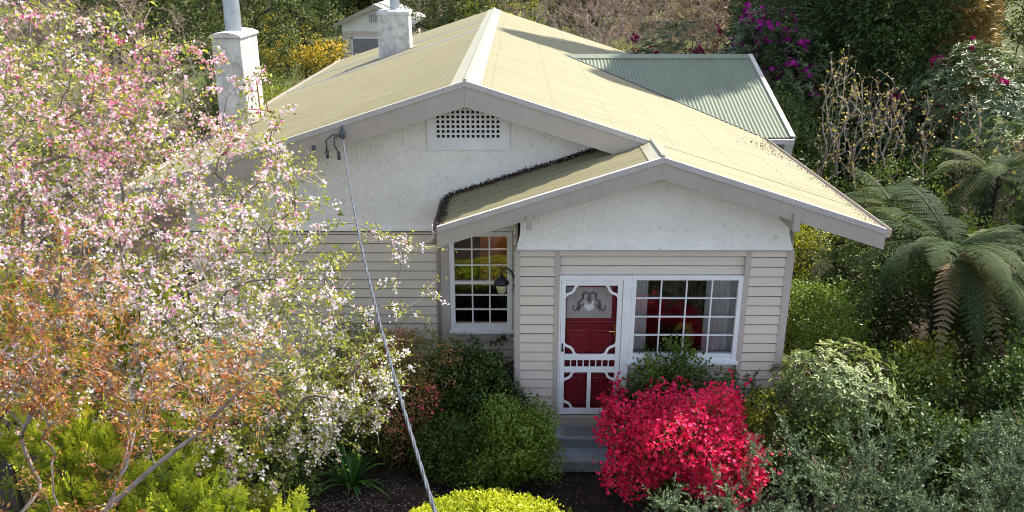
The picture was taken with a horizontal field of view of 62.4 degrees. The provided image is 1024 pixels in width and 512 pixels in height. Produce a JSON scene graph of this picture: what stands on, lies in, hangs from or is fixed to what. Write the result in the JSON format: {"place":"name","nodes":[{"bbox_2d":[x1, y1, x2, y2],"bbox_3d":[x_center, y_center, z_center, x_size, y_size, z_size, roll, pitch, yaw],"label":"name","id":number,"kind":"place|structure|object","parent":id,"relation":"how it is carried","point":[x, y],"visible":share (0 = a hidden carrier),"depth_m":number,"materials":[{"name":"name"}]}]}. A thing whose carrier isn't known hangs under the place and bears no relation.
{"place":"outdoors","nodes":[
{"label":"outdoors","id":0,"kind":"place"},
{"bbox_2d":[0,0,1023,511],"bbox_3d":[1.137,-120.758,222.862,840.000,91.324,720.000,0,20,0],"label":"ground","id":1,"kind":"structure","parent":0,"point":[592,492],"depth_m":15.12,"materials":[{"name":"soil"}]},
{"bbox_2d":[0,264,123,511],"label":"golden conifer","id":2,"kind":"object","parent":1,"relation":"on","point":[4,451],"visible":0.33,"depth_m":7.48,"materials":[{"name":"green plant"}]},
{"bbox_2d":[0,0,136,145],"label":"bare tree","id":3,"kind":"object","parent":1,"relation":"on","point":[38,30],"visible":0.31,"depth_m":29.65,"materials":[{"name":"brown plant"}]},
{"bbox_2d":[0,0,191,180],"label":"bare tree","id":4,"kind":"object","parent":1,"relation":"on","point":[11,85],"visible":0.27,"depth_m":24.82,"materials":[{"name":"brown plant"}]},
{"bbox_2d":[0,373,213,511],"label":"golden conifer","id":5,"kind":"object","parent":1,"relation":"on","point":[99,440],"visible":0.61,"depth_m":7.45,"materials":[{"name":"green plant"}]},
{"bbox_2d":[76,0,175,42],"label":"dark far tree","id":6,"kind":"object","parent":1,"relation":"on","point":[151,20],"visible":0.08,"depth_m":60.85,"materials":[{"name":"green plant"}]},
{"bbox_2d":[33,7,220,223],"bbox_3d":[-9.357,-3.510,21.290,4.456,5.501,4.759,16,25,38],"label":"bare tree","id":7,"kind":"object","parent":1,"relation":"on","point":[176,125],"visible":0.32,"depth_m":20.84,"materials":[{"name":"brown plant"}]},
{"bbox_2d":[72,0,224,133],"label":"leafy tree","id":8,"kind":"object","parent":1,"relation":"on","point":[189,6],"visible":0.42,"depth_m":30.89,"materials":[{"name":"green plant"}]},
{"bbox_2d":[0,209,300,511],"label":"copper maple","id":9,"kind":"object","parent":1,"relation":"on","point":[30,405],"visible":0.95,"depth_m":6.66,"materials":[{"name":"orange plant"}]},
{"bbox_2d":[44,241,282,511],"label":"golden conifer","id":10,"kind":"object","parent":1,"relation":"on","point":[214,454],"visible":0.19,"depth_m":8.89,"materials":[{"name":"green plant"}]},
{"bbox_2d":[130,0,223,50],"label":"broad far tree","id":11,"kind":"object","parent":1,"relation":"on","point":[154,9],"visible":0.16,"depth_m":59.00,"materials":[{"name":"green plant"}]},
{"bbox_2d":[122,454,248,511],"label":"golden conifer","id":12,"kind":"object","parent":1,"relation":"on","point":[185,493],"visible":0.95,"depth_m":7.56,"materials":[{"name":"green plant"}]},
{"bbox_2d":[0,0,456,511],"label":"crabapple tree","id":13,"kind":"object","parent":1,"relation":"on","point":[109,233],"visible":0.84,"depth_m":8.08,"materials":[{"name":"pink plant"}]},
{"bbox_2d":[171,51,291,138],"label":"background shrub","id":14,"kind":"object","parent":1,"relation":"on","point":[213,114],"visible":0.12,"depth_m":28.82,"materials":[{"name":"green plant"}]},
{"bbox_2d":[184,5,312,86],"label":"background shrub","id":15,"kind":"object","parent":1,"relation":"on","point":[273,45],"visible":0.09,"depth_m":39.20,"materials":[{"name":"green plant"}]},
{"bbox_2d":[218,479,286,511],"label":"shrub","id":16,"kind":"object","parent":1,"relation":"on","point":[267,507],"visible":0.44,"depth_m":9.48,"materials":[{"name":"green plant"}]},
{"bbox_2d":[192,0,312,100],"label":"leafy tree","id":17,"kind":"object","parent":1,"relation":"on","point":[248,12],"visible":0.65,"depth_m":33.81,"materials":[{"name":"green plant"}]},
{"bbox_2d":[197,9,313,95],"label":"bush","id":18,"kind":"object","parent":1,"relation":"on","point":[263,58],"visible":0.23,"depth_m":36.64,"materials":[{"name":"green plant"}]},
{"bbox_2d":[218,73,292,121],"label":"background shrub","id":19,"kind":"object","parent":1,"relation":"on","point":[269,94],"visible":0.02,"depth_m":26.49,"materials":[{"name":"green plant"}]},
{"bbox_2d":[189,425,344,511],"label":"green shrub","id":20,"kind":"object","parent":1,"relation":"on","point":[301,474],"visible":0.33,"depth_m":10.42,"materials":[{"name":"green plant"}]},
{"bbox_2d":[247,485,314,511],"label":"golden conifer","id":21,"kind":"object","parent":1,"relation":"on","point":[296,505],"visible":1,"depth_m":8.37,"materials":[{"name":"yellow plant"}]},
{"bbox_2d":[263,0,341,49],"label":"broad far tree","id":22,"kind":"object","parent":1,"relation":"on","point":[320,7],"visible":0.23,"depth_m":56.34,"materials":[{"name":"green plant"}]},
{"bbox_2d":[266,0,343,77],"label":"tall dark tree","id":23,"kind":"object","parent":1,"relation":"on","point":[309,14],"visible":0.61,"depth_m":40.04,"materials":[{"name":"green plant"}]},
{"bbox_2d":[244,346,383,462],"bbox_3d":[-2.693,2.075,11.565,2.065,1.723,1.678,0,20,0],"label":"red tinged shrub","id":24,"kind":"object","parent":1,"relation":"on","point":[303,418],"visible":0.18,"depth_m":11.35,"materials":[{"name":"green plant"}]},
{"bbox_2d":[284,30,356,79],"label":"yellow flowering shrub","id":25,"kind":"object","parent":1,"relation":"on","point":[315,65],"visible":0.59,"depth_m":37.33,"materials":[{"name":"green plant"}]},
{"bbox_2d":[313,439,390,504],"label":"strap leaf plant","id":26,"kind":"object","parent":1,"relation":"on","point":[352,466],"visible":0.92,"depth_m":11.03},
{"bbox_2d":[312,0,410,22],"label":"broad far tree","id":27,"kind":"object","parent":1,"relation":"on","point":[361,4],"visible":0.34,"depth_m":61.75,"materials":[{"name":"green plant"}]},
{"bbox_2d":[333,0,425,57],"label":"garage","id":28,"kind":"structure","parent":1,"relation":"on","point":[360,30],"depth_m":43.66,"materials":[{"name":"beige paint"}]},
{"bbox_2d":[353,39,378,54],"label":"garage door","id":29,"kind":"structure","parent":28,"relation":"in","point":[360,45],"depth_m":43.87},
{"bbox_2d":[302,310,473,472],"bbox_3d":[-1.685,1.829,11.572,2.306,2.212,1.778,12,23,31],"label":"red tinged shrub","id":30,"kind":"object","parent":1,"relation":"on","point":[422,385],"visible":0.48,"depth_m":11.29,"materials":[{"name":"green plant"}]},
{"bbox_2d":[372,0,525,27],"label":"dark far tree","id":31,"kind":"object","parent":1,"relation":"on","point":[423,1],"visible":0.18,"depth_m":57.67,"materials":[{"name":"green plant"}]},
{"bbox_2d":[405,405,499,490],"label":"green shrub","id":32,"kind":"object","parent":1,"relation":"on","point":[435,449],"visible":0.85,"depth_m":10.98,"materials":[{"name":"green plant"}]},
{"bbox_2d":[399,0,515,32],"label":"leafy tree","id":33,"kind":"object","parent":1,"relation":"on","point":[431,23],"visible":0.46,"depth_m":45.19,"materials":[{"name":"green plant"}]},
{"bbox_2d":[383,334,538,463],"bbox_3d":[-0.608,1.926,11.632,1.903,1.996,1.800,-13,23,-32],"label":"green shrub","id":34,"kind":"object","parent":1,"relation":"on","point":[490,372],"visible":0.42,"depth_m":11.30,"materials":[{"name":"green plant"}]},
{"bbox_2d":[408,485,571,511],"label":"golden hedge","id":35,"kind":"object","parent":1,"relation":"on","point":[486,499],"visible":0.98,"depth_m":9.38,"materials":[{"name":"yellow plant"}]},
{"bbox_2d":[109,0,891,447],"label":"weatherboard cottage","id":36,"kind":"structure","parent":1,"relation":"on","point":[675,190],"depth_m":11.68,"materials":[{"name":"beige paint"}]},
{"bbox_2d":[325,125,437,511],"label":"service cable","id":37,"kind":"object","parent":36,"relation":"attached to","point":[411,435],"visible":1,"depth_m":6.18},
{"bbox_2d":[449,231,512,333],"bbox_3d":[-0.448,0.390,12.216,0.940,1.570,0.130,0,20,0],"label":"sash window","id":38,"kind":"structure","parent":36,"relation":"in","point":[458,327],"depth_m":12.27,"materials":[{"name":"white wood"}]},
{"bbox_2d":[466,333,513,380],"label":"ivy","id":39,"kind":"object","parent":36,"relation":"attached to","point":[503,338],"visible":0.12,"depth_m":12.39,"materials":[{"name":"green plant"}]},
{"bbox_2d":[494,265,514,293],"bbox_3d":[-0.104,0.316,11.365,0.286,0.420,0.210,0,20,0],"label":"wall lamp","id":40,"kind":"object","parent":36,"relation":"attached to","point":[501,282],"visible":0.92,"depth_m":11.33,"materials":[{"name":"black metal"}]},
{"bbox_2d":[559,286,617,407],"bbox_3d":[1.068,1.257,11.615,0.820,2.040,0.099,0,20,0],"label":"front door","id":41,"kind":"structure","parent":36,"relation":"in","point":[591,311],"depth_m":11.54,"materials":[{"name":"red paint"}]},
{"bbox_2d":[559,281,622,413],"bbox_3d":[1.066,1.279,11.523,0.819,2.009,0.082,0,20,0],"label":"screen door","id":42,"kind":"structure","parent":36,"relation":"in","point":[604,356],"depth_m":11.57,"materials":[{"name":"white wood"}]},
{"bbox_2d":[633,280,648,350],"bbox_3d":[1.713,0.773,11.541,0.269,1.200,0.071,0,20,0],"label":"curtain","id":43,"kind":"object","parent":36,"relation":"hanging from","point":[641,309],"visible":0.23,"depth_m":11.55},
{"bbox_2d":[435,135,874,226],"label":"roof leaf litter","id":44,"kind":"object","parent":36,"relation":"on","point":[441,215],"visible":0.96,"depth_m":11.60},
{"bbox_2d":[673,322,694,350],"bbox_3d":[2.551,1.536,12.434,0.500,1.364,0.500,0,20,0],"label":"armchair","id":45,"kind":"object","parent":36,"relation":"on","point":[688,328],"visible":0.26,"depth_m":12.06,"materials":[{"name":"yellow fabric"}]},
{"bbox_2d":[627,274,743,364],"bbox_3d":[2.330,0.859,11.406,1.515,1.290,0.145,0,20,0],"label":"picture window","id":46,"kind":"structure","parent":36,"relation":"in","point":[718,357],"depth_m":11.40,"materials":[{"name":"white wood"}]},
{"bbox_2d":[701,280,736,350],"bbox_3d":[2.855,0.775,11.535,0.472,1.200,0.071,0,20,0],"label":"curtain","id":47,"kind":"object","parent":36,"relation":"hanging from","point":[723,288],"visible":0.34,"depth_m":11.54,"materials":[{"name":"fabric"}]},
{"bbox_2d":[454,0,552,24],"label":"leafy tree","id":48,"kind":"object","parent":1,"relation":"on","point":[517,9],"visible":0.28,"depth_m":52.16,"materials":[{"name":"green plant"}]},
{"bbox_2d":[453,388,573,497],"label":"box bush","id":49,"kind":"object","parent":1,"relation":"on","point":[501,436],"visible":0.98,"depth_m":10.75,"materials":[{"name":"green plant"}]},
{"bbox_2d":[489,0,595,37],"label":"bare tree","id":50,"kind":"object","parent":1,"relation":"on","point":[537,11],"visible":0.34,"depth_m":41.70,"materials":[{"name":"brown plant"}]},
{"bbox_2d":[540,0,630,36],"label":"broad far tree","id":51,"kind":"object","parent":1,"relation":"on","point":[572,19],"visible":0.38,"depth_m":61.82,"materials":[{"name":"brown plant"}]},
{"bbox_2d":[549,426,636,471],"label":"front steps","id":52,"kind":"structure","parent":1,"relation":"on","point":[581,452],"depth_m":11.56,"materials":[{"name":"blue paint"}]},
{"bbox_2d":[562,427,595,435],"bbox_3d":[0.942,2.435,11.735,0.470,0.014,0.235,0,20,0],"label":"doormat","id":53,"kind":"object","parent":52,"relation":"on","point":[577,431],"visible":0.93,"depth_m":11.72,"materials":[{"name":"rubber"}]},
{"bbox_2d":[535,0,651,50],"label":"bare tree","id":54,"kind":"object","parent":1,"relation":"on","point":[599,21],"visible":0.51,"depth_m":33.11,"materials":[{"name":"brown plant"}]},
{"bbox_2d":[177,289,1022,511],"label":"leaf litter","id":55,"kind":"object","parent":1,"relation":"on","point":[548,481],"visible":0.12,"depth_m":11.02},
{"bbox_2d":[551,0,671,51],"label":"bare tree","id":56,"kind":"object","parent":1,"relation":"on","point":[605,13],"visible":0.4,"depth_m":44.65,"materials":[{"name":"brown plant"}]},
{"bbox_2d":[598,372,631,434],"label":"crimson azalea","id":57,"kind":"object","parent":1,"relation":"on","point":[618,394],"visible":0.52,"depth_m":11.31,"materials":[{"name":"red plant"}]},
{"bbox_2d":[582,0,668,45],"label":"bare far tree","id":58,"kind":"object","parent":1,"relation":"on","point":[621,2],"visible":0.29,"depth_m":58.86,"materials":[{"name":"brown plant"}]},
{"bbox_2d":[616,381,664,423],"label":"climbing shrub","id":59,"kind":"object","parent":1,"relation":"on","point":[632,390],"visible":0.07,"depth_m":11.49,"materials":[{"name":"green plant"}]},
{"bbox_2d":[604,0,728,53],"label":"bare tree","id":60,"kind":"object","parent":1,"relation":"on","point":[672,12],"visible":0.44,"depth_m":36.00,"materials":[{"name":"brown plant"}]},
{"bbox_2d":[623,333,717,437],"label":"climbing shrub","id":61,"kind":"object","parent":1,"relation":"on","point":[675,370],"visible":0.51,"depth_m":11.36,"materials":[{"name":"green plant"}]},
{"bbox_2d":[625,18,730,53],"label":"bare shrub","id":62,"kind":"object","parent":1,"relation":"on","point":[678,44],"visible":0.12,"depth_m":25.33,"materials":[{"name":"pink plant"}]},
{"bbox_2d":[591,369,789,511],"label":"crimson azalea","id":63,"kind":"object","parent":1,"relation":"on","point":[642,438],"visible":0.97,"depth_m":10.26,"materials":[{"name":"red plant"}]},
{"bbox_2d":[653,0,740,52],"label":"bare far tree","id":64,"kind":"object","parent":1,"relation":"on","point":[697,15],"visible":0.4,"depth_m":57.00,"materials":[{"name":"brown plant"}]},
{"bbox_2d":[686,365,758,440],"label":"climbing shrub","id":65,"kind":"object","parent":1,"relation":"on","point":[726,378],"visible":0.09,"depth_m":11.49,"materials":[{"name":"green plant"}]},
{"bbox_2d":[657,0,794,58],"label":"bare tree","id":66,"kind":"object","parent":1,"relation":"on","point":[723,13],"visible":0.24,"depth_m":37.97,"materials":[{"name":"brown plant"}]},
{"bbox_2d":[642,428,810,511],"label":"juniper","id":67,"kind":"object","parent":1,"relation":"on","point":[727,506],"visible":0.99,"depth_m":8.49,"materials":[{"name":"green plant"}]},
{"bbox_2d":[723,383,788,454],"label":"yellow sprig shrub","id":68,"kind":"object","parent":1,"relation":"on","point":[758,417],"visible":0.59,"depth_m":11.26,"materials":[{"name":"green plant"}]},
{"bbox_2d":[717,0,830,128],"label":"flowering rhododendron","id":69,"kind":"object","parent":1,"relation":"on","point":[789,36],"visible":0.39,"depth_m":22.40,"materials":[{"name":"purple plant"}]},
{"bbox_2d":[750,389,860,494],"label":"dark shrub","id":70,"kind":"object","parent":1,"relation":"on","point":[837,449],"visible":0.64,"depth_m":10.86,"materials":[{"name":"green plant"}]},
{"bbox_2d":[767,81,847,243],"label":"evergreen shrub","id":71,"kind":"object","parent":1,"relation":"on","point":[805,137],"visible":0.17,"depth_m":19.34,"materials":[{"name":"green plant"}]},
{"bbox_2d":[722,0,899,105],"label":"dark conifer","id":72,"kind":"object","parent":1,"relation":"on","point":[737,11],"visible":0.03,"depth_m":26.78,"materials":[{"name":"green plant"}]},
{"bbox_2d":[773,57,882,192],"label":"evergreen shrub","id":73,"kind":"object","parent":1,"relation":"on","point":[816,113],"visible":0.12,"depth_m":21.98,"materials":[{"name":"green plant"}]},
{"bbox_2d":[745,401,914,511],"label":"juniper","id":74,"kind":"object","parent":1,"relation":"on","point":[818,483],"visible":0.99,"depth_m":8.60,"materials":[{"name":"green plant"}]},
{"bbox_2d":[782,267,877,380],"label":"dark shrub","id":75,"kind":"object","parent":1,"relation":"on","point":[802,311],"visible":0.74,"depth_m":13.85,"materials":[{"name":"green plant"}]},
{"bbox_2d":[791,163,868,294],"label":"yellow green shrub","id":76,"kind":"object","parent":1,"relation":"on","point":[806,237],"visible":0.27,"depth_m":16.11,"materials":[{"name":"green plant"}]},
{"bbox_2d":[792,229,874,325],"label":"tree fern","id":77,"kind":"object","parent":1,"relation":"on","point":[827,270],"visible":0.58,"depth_m":15.56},
{"bbox_2d":[743,337,927,453],"bbox_3d":[4.347,1.989,11.511,2.311,1.699,1.598,12,23,31],"label":"pale rhododendron","id":78,"kind":"object","parent":1,"relation":"on","point":[848,389],"visible":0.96,"depth_m":11.09,"materials":[{"name":"green plant"}]},
{"bbox_2d":[814,45,867,251],"bbox_3d":[6.833,-1.999,17.974,0.934,4.868,0.965,0,20,0],"label":"bare magnolia","id":79,"kind":"object","parent":1,"relation":"on","point":[837,150],"visible":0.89,"depth_m":17.66,"materials":[{"name":"brown plant"}]},
{"bbox_2d":[797,146,950,284],"bbox_3d":[7.267,-0.883,18.043,4.156,3.062,2.681,0,20,0],"label":"understorey shrub","id":80,"kind":"object","parent":1,"relation":"on","point":[889,171],"visible":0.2,"depth_m":17.98,"materials":[{"name":"green plant"}]},
{"bbox_2d":[815,245,936,353],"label":"understorey shrub","id":81,"kind":"object","parent":1,"relation":"on","point":[903,316],"visible":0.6,"depth_m":14.56,"materials":[{"name":"green plant"}]},
{"bbox_2d":[841,69,913,256],"bbox_3d":[7.826,-1.865,18.398,1.394,4.331,1.442,0,20,0],"label":"bare magnolia","id":82,"kind":"object","parent":1,"relation":"on","point":[852,159],"visible":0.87,"depth_m":18.13,"materials":[{"name":"brown plant"}]},
{"bbox_2d":[809,78,950,214],"bbox_3d":[9.030,-2.587,21.314,3.289,3.741,2.890,18,26,40],"label":"bare magnolia","id":83,"kind":"object","parent":1,"relation":"on","point":[863,154],"visible":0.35,"depth_m":20.66,"materials":[{"name":"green plant"}]},
{"bbox_2d":[793,418,993,511],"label":"juniper","id":84,"kind":"object","parent":1,"relation":"on","point":[914,505],"visible":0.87,"depth_m":8.65,"materials":[{"name":"green plant"}]},
{"bbox_2d":[782,0,1011,193],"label":"dark conifer","id":85,"kind":"object","parent":1,"relation":"on","point":[955,21],"visible":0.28,"depth_m":22.32,"materials":[{"name":"green needle foliage"},{"name":"bark"}]},
{"bbox_2d":[837,168,980,316],"bbox_3d":[7.198,-0.217,16.206,2.872,2.897,2.694,0,20,0],"label":"tree fern","id":86,"kind":"object","parent":1,"relation":"on","point":[887,194],"visible":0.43,"depth_m":15.88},
{"bbox_2d":[836,337,987,449],"bbox_3d":[5.761,1.969,12.253,2.160,1.646,1.821,0,20,0],"label":"understorey shrub","id":87,"kind":"object","parent":1,"relation":"on","point":[913,390],"visible":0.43,"depth_m":12.05,"materials":[{"name":"green plant"}]},
{"bbox_2d":[812,337,1023,511],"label":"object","id":88,"kind":"structure","parent":1,"relation":"on","point":[954,366],"depth_m":13.70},
{"bbox_2d":[821,183,1023,365],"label":"tree fern","id":89,"kind":"object","parent":1,"relation":"on","point":[951,249],"visible":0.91,"depth_m":12.73,"materials":[{"name":"plant"}]},
{"bbox_2d":[905,90,941,252],"bbox_3d":[9.043,-1.756,18.816,0.480,3.844,0.541,0,20,0],"label":"bare magnolia","id":90,"kind":"object","parent":1,"relation":"on","point":[925,150],"visible":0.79,"depth_m":18.52,"materials":[{"name":"brown plant"}]},
{"bbox_2d":[886,326,963,405],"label":"yellow green shrub","id":91,"kind":"object","parent":1,"relation":"on","point":[917,345],"visible":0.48,"depth_m":12.63,"materials":[{"name":"green plant"}]},
{"bbox_2d":[854,135,1000,240],"bbox_3d":[9.590,-1.510,19.997,3.336,2.926,2.697,-12,23,-31],"label":"understorey shrub","id":92,"kind":"object","parent":1,"relation":"on","point":[931,165],"visible":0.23,"depth_m":19.80,"materials":[{"name":"green plant"}]},
{"bbox_2d":[863,382,1020,511],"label":"understorey shrub","id":93,"kind":"object","parent":1,"relation":"on","point":[951,457],"visible":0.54,"depth_m":10.62,"materials":[{"name":"green plant"}]},
{"bbox_2d":[867,35,1023,228],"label":"rhododendron","id":94,"kind":"object","parent":1,"relation":"on","point":[1006,107],"visible":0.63,"depth_m":19.89,"materials":[{"name":"green plant"}]},
{"bbox_2d":[878,181,1022,307],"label":"yellow green shrub","id":95,"kind":"object","parent":1,"relation":"on","point":[967,221],"visible":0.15,"depth_m":14.73,"materials":[{"name":"green plant"}]},
{"bbox_2d":[890,406,1023,511],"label":"juniper","id":96,"kind":"object","parent":1,"relation":"on","point":[980,487],"visible":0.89,"depth_m":8.95,"materials":[{"name":"green plant"}]},
{"bbox_2d":[943,93,985,216],"bbox_3d":[9.698,-1.581,18.298,0.705,3.863,0.697,0,20,0],"label":"bare magnolia","id":97,"kind":"object","parent":1,"relation":"on","point":[980,118],"visible":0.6,"depth_m":18.02,"materials":[{"name":"brown plant"}]},
{"bbox_2d":[912,148,1023,326],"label":"tree fern","id":98,"kind":"object","parent":1,"relation":"on","point":[989,181],"visible":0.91,"depth_m":14.78,"materials":[{"name":"plant"}]},
{"bbox_2d":[917,216,1023,362],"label":"understorey shrub","id":99,"kind":"object","parent":1,"relation":"on","point":[963,332],"visible":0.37,"depth_m":14.09,"materials":[{"name":"green plant"}]},
{"bbox_2d":[943,403,1023,511],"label":"juniper","id":100,"kind":"object","parent":1,"relation":"on","point":[997,490],"visible":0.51,"depth_m":9.54,"materials":[{"name":"green plant"}]},
{"bbox_2d":[948,318,1023,446],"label":"understorey shrub","id":101,"kind":"object","parent":1,"relation":"on","point":[1007,373],"visible":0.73,"depth_m":11.89,"materials":[{"name":"green plant"}]},
{"bbox_2d":[953,241,1023,358],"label":"yellow green shrub","id":102,"kind":"object","parent":1,"relation":"on","point":[1017,328],"visible":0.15,"depth_m":14.02,"materials":[{"name":"green plant"}]},
{"bbox_2d":[958,115,1023,236],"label":"rhododendron","id":103,"kind":"object","parent":1,"relation":"on","point":[986,156],"visible":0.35,"depth_m":18.04,"materials":[{"name":"green plant"}]},
{"bbox_2d":[971,403,1023,492],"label":"understorey shrub","id":104,"kind":"object","parent":1,"relation":"on","point":[1018,411],"visible":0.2,"depth_m":10.87,"materials":[{"name":"green plant"}]},
{"bbox_2d":[971,164,1023,301],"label":"tree fern","id":105,"kind":"object","parent":1,"relation":"on","point":[1002,194],"visible":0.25,"depth_m":16.66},
{"bbox_2d":[980,0,1023,116],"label":"leafy tree","id":106,"kind":"object","parent":1,"relation":"on","point":[1019,40],"visible":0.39,"depth_m":28.79,"materials":[{"name":"green plant"}]},
{"bbox_2d":[989,132,1023,247],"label":"bare magnolia","id":107,"kind":"object","parent":1,"relation":"on","point":[998,203],"visible":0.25,"depth_m":17.47,"materials":[{"name":"brown plant"}]},
{"bbox_2d":[999,436,1023,511],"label":"juniper","id":108,"kind":"object","parent":1,"relation":"on","point":[1016,467],"visible":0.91,"depth_m":8.50,"materials":[{"name":"green plant"}]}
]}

